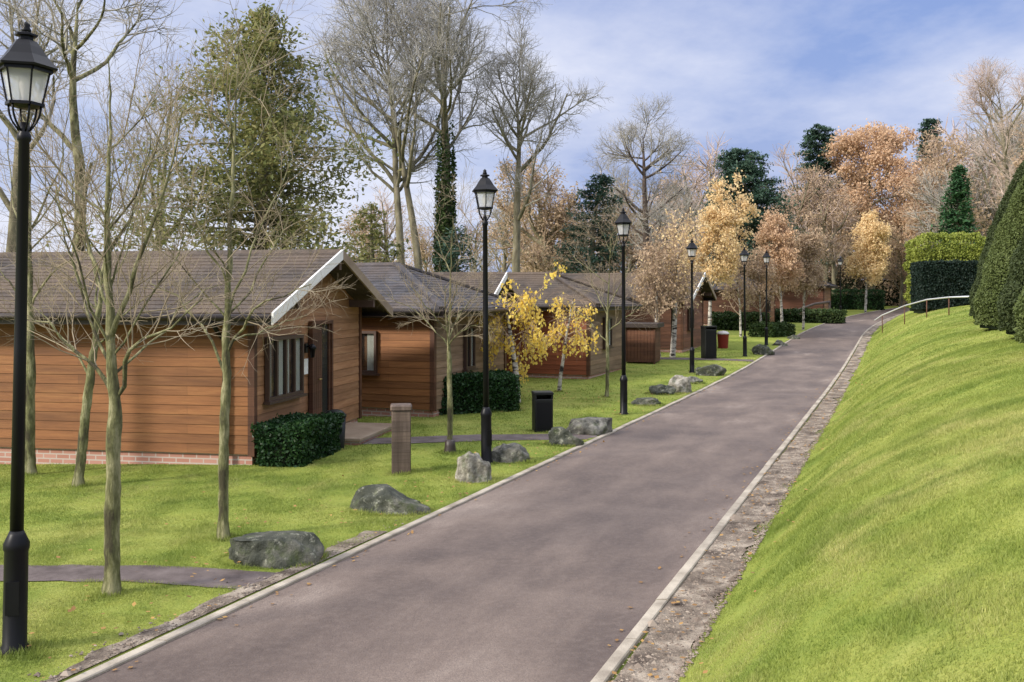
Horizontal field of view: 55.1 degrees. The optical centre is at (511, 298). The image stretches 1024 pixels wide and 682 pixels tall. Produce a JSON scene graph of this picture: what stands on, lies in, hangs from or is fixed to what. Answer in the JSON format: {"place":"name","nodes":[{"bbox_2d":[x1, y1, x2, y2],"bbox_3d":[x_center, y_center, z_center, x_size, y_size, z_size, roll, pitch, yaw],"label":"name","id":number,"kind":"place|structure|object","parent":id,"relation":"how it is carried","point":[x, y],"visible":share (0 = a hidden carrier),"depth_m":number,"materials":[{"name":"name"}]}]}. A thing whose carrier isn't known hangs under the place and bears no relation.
{"place":"outdoors","nodes":[
{"label":"outdoors","id":0,"kind":"place"},
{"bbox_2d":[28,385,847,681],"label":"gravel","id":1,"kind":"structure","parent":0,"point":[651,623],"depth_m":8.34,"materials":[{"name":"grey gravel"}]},
{"bbox_2d":[85,307,909,681],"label":"driveway","id":2,"kind":"structure","parent":0,"point":[537,575],"depth_m":9.07,"materials":[{"name":"grey asphalt"}]},
{"bbox_2d":[0,305,1023,681],"bbox_3d":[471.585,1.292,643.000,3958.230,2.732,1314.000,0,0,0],"label":"ground","id":3,"kind":"structure","parent":0,"point":[736,343],"depth_m":9.00,"materials":[{"name":"green plant"}]},
{"bbox_2d":[0,21,57,655],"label":"lamp post","id":4,"kind":"object","parent":3,"relation":"on","point":[28,68],"visible":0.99,"depth_m":6.81,"materials":[{"name":"black metal"}]},
{"bbox_2d":[5,582,18,615],"bbox_3d":[-3.447,2.072,6.768,0.087,0.232,0.010,1,0,-11],"label":"access door","id":5,"kind":"structure","parent":4,"relation":"in","point":[11,588],"depth_m":6.76,"materials":[{"name":"black paint"}]},
{"bbox_2d":[0,0,102,251],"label":"bare tree","id":6,"kind":"object","parent":3,"relation":"on","point":[11,227],"visible":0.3,"depth_m":29.09,"materials":[{"name":"brown plant"}]},
{"bbox_2d":[0,0,160,474],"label":"young tree","id":7,"kind":"object","parent":3,"relation":"on","point":[30,459],"visible":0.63,"depth_m":14.18,"materials":[{"name":"brown plant"}]},
{"bbox_2d":[0,31,197,486],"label":"young tree","id":8,"kind":"object","parent":3,"relation":"on","point":[81,458],"visible":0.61,"depth_m":13.03,"materials":[{"name":"brown plant"}]},
{"bbox_2d":[0,0,197,251],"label":"bare tree","id":9,"kind":"object","parent":3,"relation":"on","point":[63,48],"visible":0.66,"depth_m":23.55,"materials":[{"name":"brown plant"}]},
{"bbox_2d":[0,564,277,590],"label":"footpath","id":10,"kind":"structure","parent":3,"relation":"on","point":[172,574],"depth_m":8.68,"materials":[{"name":"grey concrete"}]},
{"bbox_2d":[0,1,290,595],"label":"young tree","id":11,"kind":"object","parent":3,"relation":"on","point":[112,558],"visible":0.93,"depth_m":8.11,"materials":[{"name":"brown plant"}]},
{"bbox_2d":[112,66,230,250],"bbox_3d":[-13.355,-3.350,37.465,5.293,11.692,6.648,0,0,0],"label":"bare tree","id":12,"kind":"object","parent":3,"relation":"on","point":[160,181],"visible":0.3,"depth_m":37.92,"materials":[{"name":"brown plant"}]},
{"bbox_2d":[0,249,392,464],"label":"timber lodge","id":13,"kind":"structure","parent":3,"relation":"on","point":[170,396],"depth_m":15.23,"materials":[{"name":"wood"}]},
{"bbox_2d":[263,334,307,404],"bbox_3d":[-3.602,1.113,15.673,0.110,1.025,1.470,0,0,11],"label":"window","id":14,"kind":"structure","parent":13,"relation":"in","point":[281,392],"depth_m":15.65,"materials":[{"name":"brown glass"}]},
{"bbox_2d":[309,320,332,413],"bbox_3d":[-3.323,1.345,17.187,0.105,1.910,0.970,0,0,10],"label":"door","id":15,"kind":"structure","parent":13,"relation":"in","point":[320,366],"depth_m":17.18,"materials":[{"name":"brown wood"}]},
{"bbox_2d":[45,531,386,681],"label":"dirt edge","id":16,"kind":"object","parent":3,"relation":"on","point":[85,663],"visible":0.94,"depth_m":7.75,"materials":[{"name":"grey gravel"}]},
{"bbox_2d":[82,0,363,539],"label":"young tree","id":17,"kind":"object","parent":3,"relation":"on","point":[223,529],"visible":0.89,"depth_m":9.98,"materials":[{"name":"brown plant"}]},
{"bbox_2d":[38,0,417,265],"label":"conifer tree","id":18,"kind":"object","parent":3,"relation":"on","point":[266,167],"visible":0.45,"depth_m":32.29,"materials":[{"name":"green plant"}]},
{"bbox_2d":[228,530,323,568],"bbox_3d":[-2.220,2.365,9.247,0.920,0.305,0.598,0,0,0],"label":"boulder","id":19,"kind":"object","parent":3,"relation":"on","point":[278,549],"visible":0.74,"depth_m":9.06,"materials":[{"name":"grey stone"}]},
{"bbox_2d":[250,410,344,466],"bbox_3d":[-3.312,2.244,15.277,0.928,0.885,1.824,0,0,11],"label":"box hedge","id":20,"kind":"object","parent":3,"relation":"on","point":[299,439],"visible":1,"depth_m":14.61,"materials":[{"name":"green plant"}]},
{"bbox_2d":[334,202,396,262],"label":"tree","id":21,"kind":"object","parent":3,"relation":"on","point":[349,230],"visible":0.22,"depth_m":80.73,"materials":[{"name":"green plant"}]},
{"bbox_2d":[336,202,411,262],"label":"conifer tree","id":22,"kind":"object","parent":3,"relation":"on","point":[376,237],"visible":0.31,"depth_m":43.31,"materials":[{"name":"green plant"}]},
{"bbox_2d":[270,0,479,269],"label":"bare tree","id":23,"kind":"object","parent":3,"relation":"on","point":[400,143],"visible":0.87,"depth_m":45.95,"materials":[{"name":"brown plant"}]},
{"bbox_2d":[349,184,416,264],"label":"tree","id":24,"kind":"object","parent":3,"relation":"on","point":[391,227],"visible":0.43,"depth_m":82.14,"materials":[{"name":"brown plant"}]},
{"bbox_2d":[350,484,430,514],"bbox_3d":[-1.430,2.360,11.459,0.998,0.324,0.562,0,0,0],"label":"boulder","id":25,"kind":"object","parent":3,"relation":"on","point":[385,498],"visible":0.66,"depth_m":11.33,"materials":[{"name":"grey stone"}]},
{"bbox_2d":[390,403,411,473],"bbox_3d":[-1.571,2.086,13.915,0.306,1.170,0.306,0,0,-7],"label":"timber post","id":26,"kind":"object","parent":3,"relation":"on","point":[401,436],"visible":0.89,"depth_m":13.78,"materials":[{"name":"brown wood"}]},
{"bbox_2d":[404,223,434,271],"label":"tree","id":27,"kind":"object","parent":3,"relation":"on","point":[426,252],"visible":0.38,"depth_m":72.32,"materials":[{"name":"beige plant"}]},
{"bbox_2d":[324,0,554,271],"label":"bare tree","id":28,"kind":"object","parent":3,"relation":"on","point":[444,172],"visible":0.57,"depth_m":46.58,"materials":[{"name":"brown plant"}]},
{"bbox_2d":[367,159,511,439],"bbox_3d":[-1.187,0.132,15.743,2.515,4.855,2.088,0,0,0],"label":"young tree","id":29,"kind":"object","parent":3,"relation":"on","point":[449,400],"visible":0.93,"depth_m":15.68,"materials":[{"name":"brown plant"}]},
{"bbox_2d":[355,262,531,416],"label":"timber lodge","id":30,"kind":"structure","parent":3,"relation":"on","point":[400,364],"depth_m":20.95,"materials":[{"name":"wood"}]},
{"bbox_2d":[362,331,379,375],"bbox_3d":[-3.280,1.172,21.076,0.930,0.945,0.110,0,0,22],"label":"window","id":31,"kind":"structure","parent":30,"relation":"in","point":[372,336],"depth_m":20.99,"materials":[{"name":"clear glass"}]},
{"bbox_2d":[463,326,477,371],"bbox_3d":[-0.930,1.123,22.048,0.110,1.005,0.600,0,0,22],"label":"window","id":32,"kind":"structure","parent":30,"relation":"in","point":[469,340],"depth_m":22.03,"materials":[{"name":"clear glass"}]},
{"bbox_2d":[27,353,862,681],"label":"fallen leaves","id":33,"kind":"object","parent":3,"relation":"on","point":[73,607],"visible":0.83,"depth_m":9.31,"materials":[{"name":"brown plant"}]},
{"bbox_2d":[424,225,482,271],"bbox_3d":[-1.999,-0.240,40.043,3.284,5.563,3.679,0,0,29],"label":"conifer tree","id":34,"kind":"object","parent":3,"relation":"on","point":[456,255],"visible":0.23,"depth_m":39.98,"materials":[{"name":"green plant"}]},
{"bbox_2d":[455,451,491,482],"bbox_3d":[-0.501,2.305,13.271,0.511,0.490,0.316,0,0,-23],"label":"boulder","id":35,"kind":"object","parent":3,"relation":"on","point":[473,467],"visible":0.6,"depth_m":13.19,"materials":[{"name":"grey stone"}]},
{"bbox_2d":[430,272,518,301],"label":"timber lodge","id":36,"kind":"structure","parent":3,"relation":"on","point":[501,277],"depth_m":27.55,"materials":[{"name":"wood"}]},
{"bbox_2d":[455,198,500,271],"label":"tree","id":37,"kind":"object","parent":3,"relation":"on","point":[476,248],"visible":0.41,"depth_m":83.61,"materials":[{"name":"brown plant"}]},
{"bbox_2d":[64,308,892,681],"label":"kerb","id":38,"kind":"structure","parent":3,"relation":"on","point":[142,650],"depth_m":9.01,"materials":[{"name":"concrete"}]},
{"bbox_2d":[362,434,597,443],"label":"footpath","id":39,"kind":"structure","parent":3,"relation":"on","point":[431,439],"depth_m":17.21,"materials":[{"name":"grey concrete"}]},
{"bbox_2d":[439,369,521,414],"bbox_3d":[-0.863,2.112,21.498,2.092,1.137,1.052,0,0,-18],"label":"box hedge","id":40,"kind":"object","parent":3,"relation":"on","point":[467,394],"visible":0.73,"depth_m":21.18,"materials":[{"name":"green plant"}]},
{"bbox_2d":[472,169,497,463],"bbox_3d":[-0.394,0.313,14.670,0.428,4.492,0.371,0,0,-37],"label":"lamp post","id":41,"kind":"object","parent":3,"relation":"on","point":[485,190],"visible":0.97,"depth_m":14.63,"materials":[{"name":"black metal"}]},
{"bbox_2d":[463,186,535,271],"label":"tree","id":42,"kind":"object","parent":3,"relation":"on","point":[504,258],"visible":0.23,"depth_m":69.85,"materials":[{"name":"brown plant"}]},
{"bbox_2d":[492,443,529,462],"bbox_3d":[-0.012,2.367,14.873,0.633,0.333,0.442,0,0,-11],"label":"boulder","id":43,"kind":"object","parent":3,"relation":"on","point":[507,453],"visible":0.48,"depth_m":14.74,"materials":[{"name":"grey stone"}]},
{"bbox_2d":[474,262,566,401],"bbox_3d":[-0.107,0.856,22.853,1.862,3.404,2.223,0,0,-38],"label":"birch tree","id":44,"kind":"object","parent":3,"relation":"on","point":[514,367],"visible":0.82,"depth_m":22.79,"materials":[{"name":"yellow plant"}]},
{"bbox_2d":[478,147,587,272],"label":"autumn tree","id":45,"kind":"object","parent":3,"relation":"on","point":[541,256],"visible":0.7,"depth_m":57.45,"materials":[{"name":"brown plant"}]},
{"bbox_2d":[461,1,612,271],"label":"bare tree","id":46,"kind":"object","parent":3,"relation":"on","point":[530,80],"visible":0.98,"depth_m":47.27,"materials":[{"name":"brown plant"}]},
{"bbox_2d":[531,390,553,431],"bbox_3d":[0.567,2.152,18.279,0.364,0.840,0.364,0,0,-9],"label":"litter bin","id":47,"kind":"object","parent":3,"relation":"on","point":[542,410],"visible":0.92,"depth_m":18.11,"materials":[{"name":"black plastic"}]},
{"bbox_2d":[537,402,550,428],"bbox_3d":[0.593,2.167,18.107,0.260,0.490,0.008,0,0,-9],"label":"door","id":48,"kind":"structure","parent":47,"relation":"in","point":[543,409],"depth_m":18.11,"materials":[{"name":"black paint"}]},
{"bbox_2d":[522,292,598,390],"bbox_3d":[1.394,1.191,25.847,1.724,2.735,1.590,0,0,-40],"label":"birch tree","id":49,"kind":"object","parent":3,"relation":"on","point":[576,336],"visible":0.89,"depth_m":25.84,"materials":[{"name":"yellow plant"}]},
{"bbox_2d":[547,427,583,445],"bbox_3d":[0.919,2.355,16.596,0.635,0.348,0.393,0,0,5],"label":"boulder","id":50,"kind":"object","parent":3,"relation":"on","point":[560,435],"visible":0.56,"depth_m":16.46,"materials":[{"name":"grey stone"}]},
{"bbox_2d":[507,272,642,378],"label":"timber lodge","id":51,"kind":"structure","parent":3,"relation":"on","point":[592,364],"depth_m":30.34,"materials":[{"name":"wood"}]},
{"bbox_2d":[566,417,612,435],"bbox_3d":[1.375,2.364,18.049,0.808,0.336,0.705,0,0,27],"label":"boulder","id":52,"kind":"object","parent":3,"relation":"on","point":[598,426],"visible":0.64,"depth_m":17.85,"materials":[{"name":"grey stone"}]},
{"bbox_2d":[551,173,635,272],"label":"conifer tree","id":53,"kind":"object","parent":3,"relation":"on","point":[594,188],"visible":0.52,"depth_m":52.20,"materials":[{"name":"green plant"}]},
{"bbox_2d":[548,195,659,397],"bbox_3d":[2.271,-0.011,24.211,2.872,5.109,2.364,0,0,0],"label":"young tree","id":54,"kind":"object","parent":3,"relation":"on","point":[607,349],"visible":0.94,"depth_m":24.20,"materials":[{"name":"brown plant"}]},
{"bbox_2d":[614,208,631,414],"bbox_3d":[2.373,0.318,20.878,0.428,4.492,0.371,0,0,-21],"label":"lamp post","id":55,"kind":"object","parent":3,"relation":"on","point":[623,222],"visible":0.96,"depth_m":20.83,"materials":[{"name":"black metal"}]},
{"bbox_2d":[585,176,662,272],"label":"tree","id":56,"kind":"object","parent":3,"relation":"on","point":[628,249],"visible":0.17,"depth_m":75.92,"materials":[{"name":"beige plant"}]},
{"bbox_2d":[557,272,716,352],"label":"timber lodge","id":57,"kind":"structure","parent":3,"relation":"on","point":[683,341],"depth_m":41.06,"materials":[{"name":"wood"}]},
{"bbox_2d":[579,92,703,272],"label":"bare tree","id":58,"kind":"object","parent":3,"relation":"on","point":[645,197],"visible":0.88,"depth_m":61.77,"materials":[{"name":"brown plant"}]},
{"bbox_2d":[626,322,663,363],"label":"bin store","id":59,"kind":"structure","parent":3,"relation":"on","point":[643,343],"depth_m":35.34,"materials":[{"name":"brown wood"}]},
{"bbox_2d":[626,226,694,357],"bbox_3d":[5.659,-0.184,37.423,2.580,5.159,2.794,0,0,-21],"label":"birch tree","id":60,"kind":"object","parent":3,"relation":"on","point":[660,284],"visible":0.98,"depth_m":37.11,"materials":[{"name":"brown plant"}]},
{"bbox_2d":[630,203,710,356],"bbox_3d":[6.181,-0.637,37.915,3.235,6.033,2.806,0,0,0],"label":"birch tree","id":61,"kind":"object","parent":3,"relation":"on","point":[683,250],"visible":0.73,"depth_m":37.84,"materials":[{"name":"yellow plant"}]},
{"bbox_2d":[668,375,691,392],"bbox_3d":[4.409,2.274,25.665,0.669,0.526,0.411,0,0,0],"label":"boulder","id":62,"kind":"object","parent":3,"relation":"on","point":[680,383],"visible":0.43,"depth_m":25.61,"materials":[{"name":"grey stone"}]},
{"bbox_2d":[650,150,725,261],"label":"tree","id":63,"kind":"object","parent":3,"relation":"on","point":[701,186],"visible":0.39,"depth_m":90.02,"materials":[{"name":"brown plant"}]},
{"bbox_2d":[686,239,697,372],"bbox_3d":[5.840,0.280,31.844,0.424,4.447,0.367,0,0,-2],"label":"lamp post","id":64,"kind":"object","parent":3,"relation":"on","point":[691,247],"visible":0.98,"depth_m":31.80,"materials":[{"name":"black metal"}]},
{"bbox_2d":[700,326,716,358],"bbox_3d":[7.518,1.726,37.495,0.484,1.350,0.484,0,0,-11],"label":"litter bin","id":65,"kind":"object","parent":3,"relation":"on","point":[708,342],"visible":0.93,"depth_m":37.28,"materials":[{"name":"black plastic"}]},
{"bbox_2d":[672,132,748,259],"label":"tree","id":66,"kind":"object","parent":3,"relation":"on","point":[711,166],"visible":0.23,"depth_m":103.68,"materials":[{"name":"brown plant"}]},
{"bbox_2d":[677,167,760,325],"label":"birch tree","id":67,"kind":"object","parent":3,"relation":"on","point":[726,216],"visible":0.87,"depth_m":46.89,"materials":[{"name":"yellow plant"}]},
{"bbox_2d":[718,245,756,336],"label":"birch tree","id":68,"kind":"object","parent":3,"relation":"on","point":[740,283],"visible":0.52,"depth_m":49.98,"materials":[{"name":"brown plant"}]},
{"bbox_2d":[703,273,774,324],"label":"timber lodge","id":69,"kind":"structure","parent":3,"relation":"on","point":[721,301],"depth_m":59.96,"materials":[{"name":"wood"}]},
{"bbox_2d":[711,309,771,330],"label":"hedge","id":70,"kind":"object","parent":3,"relation":"on","point":[726,320],"visible":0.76,"depth_m":55.60,"materials":[{"name":"green plant"}]},
{"bbox_2d":[739,247,748,356],"bbox_3d":[9.140,0.173,38.558,0.420,4.402,0.364,0,0,-5],"label":"lamp post","id":71,"kind":"object","parent":3,"relation":"on","point":[744,254],"visible":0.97,"depth_m":38.52,"materials":[{"name":"black metal"}]},
{"bbox_2d":[590,314,900,681],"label":"kerb","id":72,"kind":"structure","parent":3,"relation":"on","point":[620,655],"depth_m":8.89,"materials":[{"name":"concrete"}]},
{"bbox_2d":[615,315,898,681],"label":"gravel verge","id":73,"kind":"structure","parent":3,"relation":"on","point":[851,367],"depth_m":8.94,"materials":[{"name":"grey gravel"}]},
{"bbox_2d":[690,147,827,277],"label":"conifer tree","id":74,"kind":"object","parent":3,"relation":"on","point":[763,193],"visible":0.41,"depth_m":73.46,"materials":[{"name":"green plant"}]},
{"bbox_2d":[743,246,784,321],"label":"birch tree","id":75,"kind":"object","parent":3,"relation":"on","point":[755,268],"visible":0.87,"depth_m":50.72,"materials":[{"name":"brown plant"}]},
{"bbox_2d":[748,320,795,337],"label":"hedge","id":76,"kind":"object","parent":3,"relation":"on","point":[780,329],"visible":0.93,"depth_m":49.71,"materials":[{"name":"green plant"}]},
{"bbox_2d":[752,207,807,321],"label":"birch tree","id":77,"kind":"object","parent":3,"relation":"on","point":[782,253],"visible":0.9,"depth_m":52.50,"materials":[{"name":"yellow plant"}]},
{"bbox_2d":[762,280,837,312],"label":"timber lodge","id":78,"kind":"structure","parent":3,"relation":"on","point":[790,300],"depth_m":73.82,"materials":[{"name":"wood"}]},
{"bbox_2d":[768,140,835,240],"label":"tree","id":79,"kind":"object","parent":3,"relation":"on","point":[805,202],"visible":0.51,"depth_m":84.73,"materials":[{"name":"brown plant"}]},
{"bbox_2d":[789,227,828,329],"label":"birch tree","id":80,"kind":"object","parent":3,"relation":"on","point":[808,245],"visible":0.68,"depth_m":55.19,"materials":[{"name":"brown plant"}]},
{"bbox_2d":[775,307,846,323],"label":"hedge","id":81,"kind":"object","parent":3,"relation":"on","point":[820,315],"visible":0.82,"depth_m":63.41,"materials":[{"name":"green plant"}]},
{"bbox_2d":[788,123,842,234],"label":"conifer tree","id":82,"kind":"object","parent":3,"relation":"on","point":[815,148],"visible":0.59,"depth_m":97.77,"materials":[{"name":"green plant"}]},
{"bbox_2d":[782,163,863,281],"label":"autumn tree","id":83,"kind":"object","parent":3,"relation":"on","point":[827,212],"visible":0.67,"depth_m":83.77,"materials":[{"name":"brown plant"}]},
{"bbox_2d":[810,174,864,293],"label":"tree","id":84,"kind":"object","parent":3,"relation":"on","point":[834,271],"visible":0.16,"depth_m":91.08,"materials":[{"name":"brown plant"}]},
{"bbox_2d":[817,259,865,294],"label":"bramble thicket","id":85,"kind":"object","parent":3,"relation":"on","point":[849,283],"visible":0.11,"depth_m":94.26,"materials":[{"name":"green plant"}]},
{"bbox_2d":[831,288,885,309],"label":"hedge","id":86,"kind":"object","parent":3,"relation":"on","point":[850,301],"visible":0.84,"depth_m":85.50,"materials":[{"name":"green plant"}]},
{"bbox_2d":[818,261,907,305],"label":"bramble thicket","id":87,"kind":"object","parent":3,"relation":"on","point":[892,297],"visible":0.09,"depth_m":98.25,"materials":[{"name":"beige plant"}]},
{"bbox_2d":[808,118,922,293],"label":"autumn tree","id":88,"kind":"object","parent":3,"relation":"on","point":[882,148],"visible":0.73,"depth_m":94.60,"materials":[{"name":"brown plant"}]},
{"bbox_2d":[842,209,892,311],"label":"birch tree","id":89,"kind":"object","parent":3,"relation":"on","point":[869,258],"visible":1,"depth_m":79.34,"materials":[{"name":"yellow plant"}]},
{"bbox_2d":[880,222,911,306],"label":"tree","id":90,"kind":"object","parent":3,"relation":"on","point":[898,254],"visible":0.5,"depth_m":91.86,"materials":[{"name":"beige plant"}]},
{"bbox_2d":[877,126,981,255],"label":"tree","id":91,"kind":"object","parent":3,"relation":"on","point":[953,160],"visible":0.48,"depth_m":86.35,"materials":[{"name":"beige plant"}]},
{"bbox_2d":[910,118,948,167],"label":"conifer tree","id":92,"kind":"object","parent":3,"relation":"on","point":[927,122],"visible":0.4,"depth_m":113.29,"materials":[{"name":"green plant"}]},
{"bbox_2d":[881,155,983,253],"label":"autumn tree","id":93,"kind":"object","parent":3,"relation":"on","point":[902,177],"visible":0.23,"depth_m":90.14,"materials":[{"name":"brown plant"}]},
{"bbox_2d":[903,162,979,259],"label":"tree","id":94,"kind":"object","parent":3,"relation":"on","point":[936,206],"visible":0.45,"depth_m":82.36,"materials":[{"name":"brown plant"}]},
{"bbox_2d":[909,258,977,312],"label":"clipped hedge","id":95,"kind":"object","parent":3,"relation":"on","point":[930,279],"visible":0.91,"depth_m":46.09,"materials":[{"name":"green plant"}]},
{"bbox_2d":[902,230,986,310],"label":"golden hedge","id":96,"kind":"object","parent":3,"relation":"on","point":[914,254],"visible":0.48,"depth_m":49.52,"materials":[{"name":"green plant"}]},
{"bbox_2d":[931,164,980,257],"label":"conifer tree","id":97,"kind":"object","parent":3,"relation":"on","point":[957,216],"visible":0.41,"depth_m":65.63,"materials":[{"name":"green plant"}]},
{"bbox_2d":[919,114,1001,235],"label":"tree","id":98,"kind":"object","parent":3,"relation":"on","point":[973,158],"visible":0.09,"depth_m":93.66,"materials":[{"name":"brown plant"}]},
{"bbox_2d":[944,55,1023,209],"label":"bare tree","id":99,"kind":"object","parent":3,"relation":"on","point":[1004,134],"visible":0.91,"depth_m":71.67,"materials":[{"name":"brown plant"}]},
{"bbox_2d":[956,126,1019,248],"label":"tree","id":100,"kind":"object","parent":3,"relation":"on","point":[989,201],"visible":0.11,"depth_m":100.97,"materials":[{"name":"brown plant"}]},
{"bbox_2d":[957,93,1023,231],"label":"tree","id":101,"kind":"object","parent":3,"relation":"on","point":[989,187],"visible":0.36,"depth_m":91.42,"materials":[{"name":"brown plant"}]},
{"bbox_2d":[967,112,1023,236],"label":"tree","id":102,"kind":"object","parent":3,"relation":"on","point":[988,215],"visible":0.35,"depth_m":83.39,"materials":[{"name":"beige plant"}]},
{"bbox_2d":[968,160,1023,318],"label":"clipped yew","id":103,"kind":"object","parent":3,"relation":"on","point":[1018,174],"visible":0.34,"depth_m":28.07,"materials":[{"name":"green plant"}]},
{"bbox_2d":[972,175,1023,328],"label":"clipped yew","id":104,"kind":"object","parent":3,"relation":"on","point":[1008,233],"visible":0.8,"depth_m":21.85,"materials":[{"name":"green plant"}]},
{"bbox_2d":[995,228,1023,334],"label":"clipped yew","id":105,"kind":"object","parent":3,"relation":"on","point":[1010,292],"visible":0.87,"depth_m":17.48,"materials":[{"name":"green plant"}]},
{"bbox_2d":[1013,286,1023,343],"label":"clipped yew","id":106,"kind":"object","parent":3,"relation":"on","point":[1018,310],"visible":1,"depth_m":13.68,"materials":[{"name":"green plant"}]},
{"bbox_2d":[0,0,1023,279],"label":"sky","id":107,"kind":"structure","parent":0,"point":[759,74],"materials":[{"name":"blue"}]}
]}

